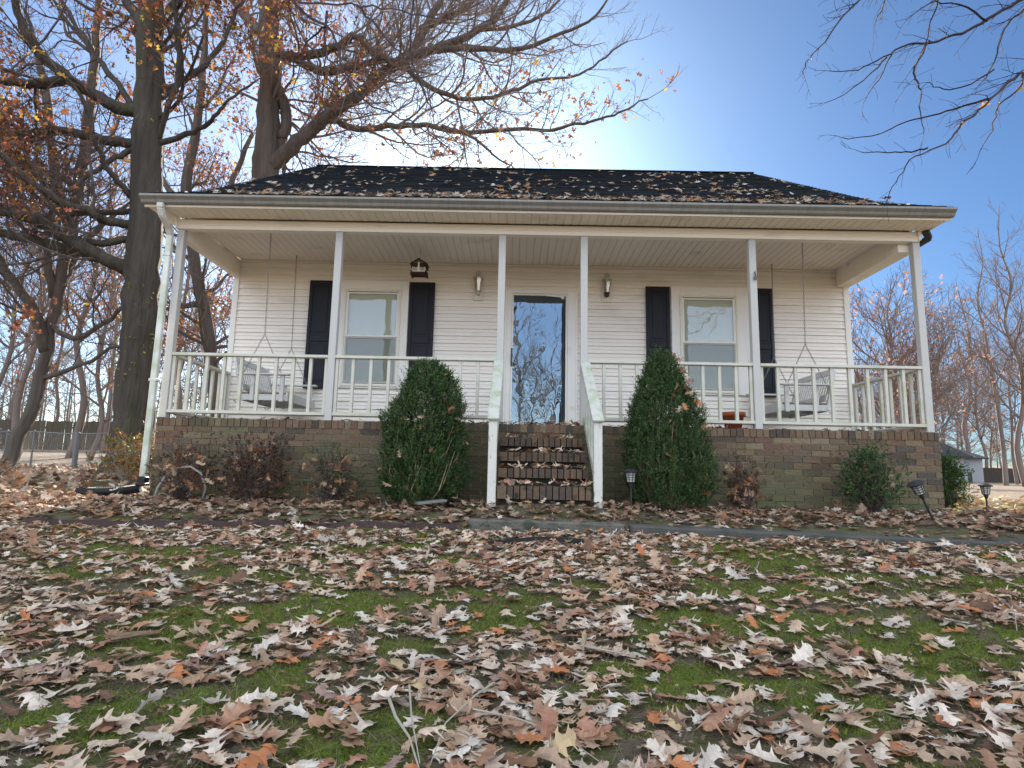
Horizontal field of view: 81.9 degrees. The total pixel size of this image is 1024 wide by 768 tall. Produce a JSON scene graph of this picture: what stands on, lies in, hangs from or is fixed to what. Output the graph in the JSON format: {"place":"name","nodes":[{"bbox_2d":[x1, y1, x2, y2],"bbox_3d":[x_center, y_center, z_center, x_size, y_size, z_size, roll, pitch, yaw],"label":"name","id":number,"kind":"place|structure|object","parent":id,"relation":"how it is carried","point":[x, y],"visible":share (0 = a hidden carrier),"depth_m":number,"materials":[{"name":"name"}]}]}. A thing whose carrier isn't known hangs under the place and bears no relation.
{"place":"outdoors","nodes":[
{"label":"outdoors","id":0,"kind":"place"},
{"bbox_2d":[0,446,1023,767],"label":"ground","id":1,"kind":"structure","parent":0,"point":[632,742],"depth_m":2.66,"materials":[{"name":"brown plant"}]},
{"bbox_2d":[0,459,38,482],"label":"brush pile","id":2,"kind":"object","parent":1,"relation":"on","point":[5,466],"visible":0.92,"depth_m":8.56,"materials":[{"name":"brown plant"}]},
{"bbox_2d":[0,56,104,386],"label":"bare tree","id":3,"kind":"object","parent":1,"relation":"on","point":[11,347],"visible":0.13,"depth_m":22.74,"materials":[{"name":"brown plant"}]},
{"bbox_2d":[0,428,108,467],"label":"chain link fence","id":4,"kind":"object","parent":1,"relation":"on","point":[75,450],"visible":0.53,"depth_m":19.00,"materials":[{"name":"grey metal"}]},
{"bbox_2d":[0,90,111,429],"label":"bare tree","id":5,"kind":"object","parent":1,"relation":"on","point":[16,412],"visible":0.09,"depth_m":30.36,"materials":[{"name":"brown plant"}]},
{"bbox_2d":[21,201,105,421],"bbox_3d":[-28.667,-4.563,37.567,6.818,18.042,4.305,-5,-10,37],"label":"bare tree","id":6,"kind":"object","parent":1,"relation":"on","point":[58,362],"visible":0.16,"depth_m":36.58,"materials":[{"name":"brown plant"}]},
{"bbox_2d":[4,71,134,457],"bbox_3d":[-19.847,-6.302,26.531,5.173,19.699,7.886,1,-8,0],"label":"bare tree","id":7,"kind":"object","parent":1,"relation":"on","point":[79,426],"visible":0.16,"depth_m":26.69,"materials":[{"name":"brown plant"}]},
{"bbox_2d":[0,460,151,503],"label":"yard leaves","id":8,"kind":"object","parent":1,"relation":"on","point":[82,474],"visible":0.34,"depth_m":8.81,"materials":[{"name":"brown plant"}]},
{"bbox_2d":[0,419,156,449],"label":"wooden fence","id":9,"kind":"object","parent":1,"relation":"on","point":[54,426],"visible":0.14,"depth_m":34.30,"materials":[{"name":"brown wood"}]},
{"bbox_2d":[6,135,182,460],"bbox_3d":[-16.832,-3.539,25.091,4.712,14.179,6.177,-6,-11,42],"label":"leafy tree","id":10,"kind":"object","parent":1,"relation":"on","point":[97,374],"visible":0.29,"depth_m":24.24,"materials":[{"name":"brown plant"}]},
{"bbox_2d":[0,0,210,467],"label":"leaning tree","id":11,"kind":"object","parent":1,"relation":"on","point":[45,343],"visible":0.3,"depth_m":14.55,"materials":[{"name":"brown plant"}]},
{"bbox_2d":[86,421,155,483],"bbox_3d":[-6.120,1.112,9.534,1.191,1.032,1.173,-3,-9,25],"label":"shrub","id":12,"kind":"object","parent":1,"relation":"on","point":[129,466],"visible":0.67,"depth_m":9.38,"materials":[{"name":"twig"},{"name":"leaf"}]},
{"bbox_2d":[65,157,198,452],"bbox_3d":[-20.608,-4.895,32.478,6.818,18.042,4.305,5,-9,-27],"label":"bare tree","id":13,"kind":"object","parent":1,"relation":"on","point":[109,404],"visible":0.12,"depth_m":31.51,"materials":[{"name":"brown plant"}]},
{"bbox_2d":[86,217,195,361],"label":"bare tree","id":14,"kind":"object","parent":1,"relation":"on","point":[121,322],"visible":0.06,"depth_m":40.36,"materials":[{"name":"brown plant"}]},
{"bbox_2d":[22,518,283,527],"bbox_3d":[-3.154,1.257,5.232,2.193,0.129,0.054,2,-8,-6],"label":"garden edging","id":15,"kind":"object","parent":1,"relation":"on","point":[159,523],"visible":0.48,"depth_m":5.22,"materials":[{"name":"grey plastic"}]},
{"bbox_2d":[152,466,206,500],"bbox_3d":[-3.630,1.105,6.460,0.532,0.424,0.081,4,-9,-19],"label":"hose loop","id":16,"kind":"object","parent":1,"relation":"on","point":[164,477],"visible":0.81,"depth_m":6.47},
{"bbox_2d":[137,428,223,501],"bbox_3d":[-3.713,0.923,6.660,1.035,0.842,1.100,1,-8,0],"label":"shrub","id":17,"kind":"object","parent":1,"relation":"on","point":[186,484],"visible":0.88,"depth_m":6.61,"materials":[{"name":"brown plant"}]},
{"bbox_2d":[160,142,232,417],"bbox_3d":[-19.571,-5.368,35.794,7.131,19.536,6.699,4,-9,-16],"label":"bare tree","id":18,"kind":"object","parent":1,"relation":"on","point":[180,405],"visible":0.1,"depth_m":35.00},
{"bbox_2d":[102,4,295,417],"bbox_3d":[-10.513,-6.032,19.443,6.497,17.450,5.593,1,-8,0],"label":"crooked tree","id":19,"kind":"object","parent":1,"relation":"on","point":[208,342],"visible":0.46,"depth_m":19.27,"materials":[{"name":"brown plant"}]},
{"bbox_2d":[163,255,235,398],"bbox_3d":[-12.081,-3.368,25.885,6.177,14.179,4.712,-1,-9,18],"label":"leafy tree","id":20,"kind":"object","parent":1,"relation":"on","point":[224,307],"visible":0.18,"depth_m":25.31,"materials":[{"name":"brown plant"}]},
{"bbox_2d":[170,260,231,378],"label":"bare tree","id":21,"kind":"object","parent":1,"relation":"on","point":[212,318],"visible":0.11,"depth_m":37.72,"materials":[{"name":"brown plant"}]},
{"bbox_2d":[193,426,301,502],"bbox_3d":[-3.048,0.919,6.714,1.251,0.872,1.034,1,-8,0],"label":"shrub","id":22,"kind":"object","parent":1,"relation":"on","point":[240,480],"visible":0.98,"depth_m":6.60,"materials":[{"name":"brown plant"}]},
{"bbox_2d":[0,0,504,477],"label":"oak tree","id":23,"kind":"object","parent":1,"relation":"on","point":[137,267],"visible":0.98,"depth_m":12.52,"materials":[{"name":"brown plant"}]},
{"bbox_2d":[292,442,365,501],"bbox_3d":[-2.012,1.011,6.684,0.918,0.723,0.712,-7,-11,44],"label":"shrub","id":24,"kind":"object","parent":1,"relation":"on","point":[338,479],"visible":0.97,"depth_m":6.63,"materials":[{"name":"brown plant"}]},
{"bbox_2d":[318,520,456,529],"bbox_3d":[-1.139,1.322,5.430,1.262,0.127,0.053,2,-8,-6],"label":"garden edging","id":25,"kind":"object","parent":1,"relation":"on","point":[419,526],"visible":0.55,"depth_m":5.42,"materials":[{"name":"grey concrete"}]},
{"bbox_2d":[371,355,476,507],"bbox_3d":[-0.971,0.512,6.654,1.183,1.726,1.201,1,-8,0],"label":"tall shrub","id":26,"kind":"object","parent":1,"relation":"on","point":[437,398],"visible":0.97,"depth_m":6.37,"materials":[{"name":"green plant"}]},
{"bbox_2d":[193,0,687,180],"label":"oak tree","id":27,"kind":"object","parent":1,"relation":"on","point":[275,151],"visible":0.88,"depth_m":16.79,"materials":[{"name":"brown plant"}]},
{"bbox_2d":[430,682,493,763],"bbox_3d":[-0.168,1.075,1.909,0.047,0.065,0.498,-2,-9,19],"label":"fallen stick","id":28,"kind":"object","parent":1,"relation":"on","point":[476,694],"visible":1,"depth_m":1.94,"materials":[{"name":"wood"}]},
{"bbox_2d":[0,516,1023,767],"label":"fallen leaves","id":29,"kind":"object","parent":1,"relation":"on","point":[710,718],"visible":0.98,"depth_m":2.46,"materials":[{"name":"brown plant"}]},
{"bbox_2d":[111,630,160,642],"bbox_3d":[-1.614,1.081,2.535,0.181,0.037,0.035,5,-9,-24],"label":"bark piece","id":30,"kind":"object","parent":29,"relation":"on","point":[115,637],"visible":1,"depth_m":2.52,"materials":[{"name":"brown wood"}]},
{"bbox_2d":[387,684,419,767],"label":"fallen stick","id":31,"kind":"object","parent":29,"relation":"on","point":[397,718],"visible":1,"depth_m":1.84,"materials":[{"name":"grey wood"}]},
{"bbox_2d":[473,708,598,760],"bbox_3d":[0.070,1.078,1.834,0.445,0.050,0.038,-4,-10,31],"label":"fallen twig","id":32,"kind":"object","parent":29,"relation":"on","point":[480,710],"visible":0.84,"depth_m":1.89,"materials":[{"name":"grey wood"}]},
{"bbox_2d":[755,706,790,726],"bbox_3d":[0.869,1.097,1.947,0.181,0.027,0.021,6,-10,-31],"label":"fallen stick","id":33,"kind":"object","parent":29,"relation":"on","point":[759,722],"visible":1,"depth_m":1.93,"materials":[{"name":"brown wood"}]},
{"bbox_2d":[0,525,1023,767],"bbox_3d":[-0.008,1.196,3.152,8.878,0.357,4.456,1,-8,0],"label":"moss","id":34,"kind":"object","parent":1,"relation":"on","point":[536,624],"visible":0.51,"depth_m":2.85,"materials":[{"name":"plant"}]},
{"bbox_2d":[0,523,1023,767],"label":"leaf crumbs","id":35,"kind":"object","parent":1,"relation":"on","point":[478,719],"visible":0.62,"depth_m":2.69,"materials":[{"name":"brown plant"}]},
{"bbox_2d":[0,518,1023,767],"bbox_3d":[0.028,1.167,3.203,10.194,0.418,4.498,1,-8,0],"label":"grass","id":36,"kind":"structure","parent":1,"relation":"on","point":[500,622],"depth_m":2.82,"materials":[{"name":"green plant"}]},
{"bbox_2d":[0,275,1023,467],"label":"woods","id":37,"kind":"object","parent":1,"relation":"on","point":[21,362],"visible":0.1,"depth_m":63.90,"materials":[{"name":"brown plant"}]},
{"bbox_2d":[0,487,1023,540],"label":"bed leaves","id":38,"kind":"object","parent":1,"relation":"on","point":[996,519],"visible":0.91,"depth_m":5.89,"materials":[{"name":"brown plant"}]},
{"bbox_2d":[75,485,141,495],"bbox_3d":[-4.755,1.251,6.963,0.673,0.153,0.123,3,-8,-14],"label":"drain pipe","id":39,"kind":"object","parent":38,"relation":"on","point":[131,489],"visible":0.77,"depth_m":6.93,"materials":[{"name":"black plastic"}]},
{"bbox_2d":[414,499,446,504],"bbox_3d":[-0.843,1.224,6.131,0.306,0.056,0.160,5,-9,-23],"label":"loose board","id":40,"kind":"object","parent":38,"relation":"on","point":[430,501],"visible":1,"depth_m":6.08,"materials":[{"name":"grey wood"}]},
{"bbox_2d":[623,469,637,507],"bbox_3d":[1.244,1.171,6.171,0.155,0.562,0.155,0,-8,11],"label":"path light","id":41,"kind":"object","parent":38,"relation":"on","point":[630,476],"visible":0.97,"depth_m":6.16,"materials":[{"name":"black plastic"}]},
{"bbox_2d":[906,480,933,521],"bbox_3d":[4.189,1.251,5.954,0.165,0.592,0.165,-24,-4,-3],"label":"path light","id":42,"kind":"object","parent":38,"relation":"on","point":[917,487],"visible":0.99,"depth_m":5.94,"materials":[{"name":"black plastic"}]},
{"bbox_2d":[488,537,584,545],"bbox_3d":[0.228,1.308,4.890,0.877,0.072,0.129,2,-8,-9],"label":"plastic strip","id":43,"kind":"object","parent":1,"relation":"on","point":[558,539],"visible":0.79,"depth_m":4.92,"materials":[{"name":"black plastic"}]},
{"bbox_2d":[467,517,623,533],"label":"path slab","id":44,"kind":"structure","parent":1,"relation":"on","point":[517,524],"depth_m":5.46,"materials":[{"name":"concrete"}]},
{"bbox_2d":[135,164,957,512],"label":"house","id":45,"kind":"structure","parent":1,"relation":"on","point":[541,332],"depth_m":8.32,"materials":[{"name":"brick"}]},
{"bbox_2d":[233,233,317,409],"bbox_3d":[-3.253,-0.844,8.318,0.767,2.351,1.150,1,-8,0],"label":"porch swing","id":46,"kind":"object","parent":45,"relation":"hanging from","point":[265,398],"visible":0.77,"depth_m":7.92,"materials":[{"name":"white wood"}]},
{"bbox_2d":[337,280,409,388],"bbox_3d":[-2.146,-0.764,8.960,1.110,1.670,0.048,1,-8,0],"label":"window","id":47,"kind":"structure","parent":45,"relation":"in","point":[372,322],"depth_m":8.98,"materials":[{"name":"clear glass"}]},
{"bbox_2d":[410,250,428,278],"bbox_3d":[-1.334,-1.747,8.543,0.250,0.410,0.180,1,-8,0],"label":"hanging feeder","id":48,"kind":"object","parent":45,"relation":"hanging from","point":[419,267],"visible":1,"depth_m":8.46,"materials":[{"name":"brown wood"}]},
{"bbox_2d":[473,269,483,300],"bbox_3d":[-0.517,-1.528,9.016,0.164,0.480,0.170,1,-8,0],"label":"wall lantern","id":49,"kind":"object","parent":45,"relation":"attached to","point":[478,292],"depth_m":9.03,"materials":[{"name":"white glass"}]},
{"bbox_2d":[158,163,901,204],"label":"roof leaves","id":50,"kind":"object","parent":45,"relation":"on","point":[497,195],"visible":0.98,"depth_m":7.57,"materials":[{"name":"brown plant"}]},
{"bbox_2d":[503,289,577,425],"bbox_3d":[0.431,-0.365,8.871,1.105,2.180,0.085,1,-8,0],"label":"front door","id":51,"kind":"structure","parent":45,"relation":"in","point":[541,339],"depth_m":8.91,"materials":[{"name":"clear glass"}]},
{"bbox_2d":[181,414,915,486],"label":"porch leaves","id":52,"kind":"object","parent":45,"relation":"on","point":[533,465],"visible":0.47,"depth_m":6.82,"materials":[{"name":"brown plant"}]},
{"bbox_2d":[601,273,611,302],"bbox_3d":[1.445,-1.498,9.004,0.164,0.480,0.170,1,-8,0],"label":"wall lantern","id":53,"kind":"object","parent":45,"relation":"attached to","point":[606,295],"depth_m":9.02,"materials":[{"name":"white glass"}]},
{"bbox_2d":[671,286,749,395],"bbox_3d":[3.018,-0.664,8.925,1.200,1.670,0.048,1,-8,0],"label":"window","id":54,"kind":"structure","parent":45,"relation":"in","point":[703,329],"depth_m":8.95,"materials":[{"name":"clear glass"}]},
{"bbox_2d":[722,411,745,428],"bbox_3d":[2.882,0.494,7.697,0.316,0.246,0.316,1,-8,0],"label":"flower pot","id":55,"kind":"object","parent":45,"relation":"on","point":[730,415],"visible":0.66,"depth_m":7.60,"materials":[{"name":"ceramic"}]},
{"bbox_2d":[746,242,836,418],"bbox_3d":[3.853,-0.706,8.271,0.767,2.352,1.150,1,-8,0],"label":"porch swing","id":56,"kind":"object","parent":45,"relation":"hanging from","point":[788,408],"visible":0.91,"depth_m":7.83,"materials":[{"name":"white wood"}]},
{"bbox_2d":[581,644,630,654],"bbox_3d":[0.392,1.120,2.487,0.210,0.023,0.024,-2,-9,18],"label":"fallen stick","id":57,"kind":"object","parent":1,"relation":"on","point":[591,647],"visible":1,"depth_m":2.48,"materials":[{"name":"grey wood"}]},
{"bbox_2d":[617,344,723,510],"bbox_3d":[1.696,0.472,6.640,1.119,1.869,1.088,5,-9,-23],"label":"tall shrub","id":58,"kind":"object","parent":1,"relation":"on","point":[662,384],"visible":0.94,"depth_m":6.38,"materials":[{"name":"green plant"}]},
{"bbox_2d":[717,448,774,509],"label":"shrub","id":59,"kind":"object","parent":1,"relation":"on","point":[740,491],"visible":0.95,"depth_m":6.62,"materials":[{"name":"brown plant"}]},
{"bbox_2d":[815,433,913,516],"bbox_3d":[4.010,1.026,6.623,0.807,0.958,0.781,4,-9,-19],"label":"shrub","id":60,"kind":"object","parent":1,"relation":"on","point":[873,489],"visible":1,"depth_m":6.55,"materials":[{"name":"green plant"}]},
{"bbox_2d":[852,546,941,559],"bbox_3d":[3.062,1.348,4.692,0.983,0.093,0.030,4,-9,-20],"label":"plastic strip","id":61,"kind":"object","parent":1,"relation":"on","point":[939,548],"visible":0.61,"depth_m":4.72,"materials":[{"name":"black plastic"}]},
{"bbox_2d":[796,0,1023,221],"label":"maple tree","id":62,"kind":"object","parent":1,"relation":"on","point":[1008,81],"visible":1,"depth_m":5.49,"materials":[{"name":"brown plant"}]},
{"bbox_2d":[854,342,979,461],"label":"reddish tree","id":63,"kind":"object","parent":1,"relation":"on","point":[946,423],"visible":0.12,"depth_m":43.30,"materials":[{"name":"brown plant"}]},
{"bbox_2d":[849,258,1006,431],"bbox_3d":[17.678,-0.572,27.288,8.660,11.032,8.079,1,-8,0],"label":"reddish tree","id":64,"kind":"object","parent":1,"relation":"on","point":[935,361],"visible":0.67,"depth_m":26.30,"materials":[{"name":"brown plant"}]},
{"bbox_2d":[931,335,971,442],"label":"bare tree","id":65,"kind":"object","parent":1,"relation":"on","point":[942,408],"visible":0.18,"depth_m":49.78,"materials":[{"name":"brown plant"}]},
{"bbox_2d":[939,443,979,509],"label":"shrub","id":66,"kind":"object","parent":1,"relation":"on","point":[952,495],"visible":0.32,"depth_m":7.54,"materials":[{"name":"green plant"}]},
{"bbox_2d":[939,442,988,482],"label":"neighbor house","id":67,"kind":"structure","parent":1,"relation":"on","point":[973,460],"depth_m":45.87,"materials":[{"name":"white paint"}]},
{"bbox_2d":[932,305,1009,447],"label":"bare tree","id":68,"kind":"object","parent":1,"relation":"on","point":[963,407],"visible":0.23,"depth_m":55.82,"materials":[{"name":"brown plant"}]},
{"bbox_2d":[944,277,1004,451],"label":"crooked tree","id":69,"kind":"object","parent":1,"relation":"on","point":[966,438],"visible":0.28,"depth_m":53.29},
{"bbox_2d":[941,227,1023,485],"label":"bare tree","id":70,"kind":"object","parent":1,"relation":"on","point":[1003,455],"visible":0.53,"depth_m":33.48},
{"bbox_2d":[946,300,1018,467],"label":"bare tree","id":71,"kind":"object","parent":1,"relation":"on","point":[979,433],"visible":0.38,"depth_m":49.97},
{"bbox_2d":[953,364,1013,467],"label":"leafy tree","id":72,"kind":"object","parent":1,"relation":"on","point":[991,443],"visible":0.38,"depth_m":55.64,"materials":[{"name":"brown plant"}]},
{"bbox_2d":[948,258,1020,484],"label":"bare tree","id":73,"kind":"object","parent":1,"relation":"on","point":[1011,441],"visible":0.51,"depth_m":40.16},
{"bbox_2d":[945,494,1023,517],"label":"yard leaves","id":74,"kind":"object","parent":1,"relation":"on","point":[979,503],"visible":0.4,"depth_m":8.08,"materials":[{"name":"brown plant"}]},
{"bbox_2d":[977,483,992,506],"bbox_3d":[6.177,1.545,7.685,0.155,0.492,0.155,-4,-10,33],"label":"path light","id":75,"kind":"object","parent":1,"relation":"on","point":[985,489],"visible":0.96,"depth_m":7.67,"materials":[{"name":"black plastic"}]},
{"bbox_2d":[952,197,1023,486],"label":"bare tree","id":76,"kind":"object","parent":1,"relation":"on","point":[1020,416],"visible":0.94,"depth_m":29.70,"materials":[{"name":"brown plant"}]},
{"bbox_2d":[970,238,1023,392],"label":"bare tree","id":77,"kind":"object","parent":1,"relation":"on","point":[1008,375],"visible":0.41,"depth_m":35.00,"materials":[{"name":"brown plant"}]},
{"bbox_2d":[983,468,1020,482],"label":"brown fence","id":78,"kind":"object","parent":1,"relation":"on","point":[993,475],"visible":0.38,"depth_m":46.50,"materials":[{"name":"brown wood"}]},
{"bbox_2d":[1001,598,1016,629],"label":"fallen twig","id":79,"kind":"object","parent":1,"relation":"on","point":[1014,612],"visible":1,"depth_m":3.03,"materials":[{"name":"grey wood"}]},
{"bbox_2d":[0,0,1023,465],"label":"sky","id":80,"kind":"structure","parent":0,"point":[737,105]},
{"bbox_2d":[628,523,1023,547],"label":"path","id":81,"kind":"structure","parent":0,"point":[732,532],"depth_m":5.24,"materials":[{"name":"grey concrete"}]}
]}

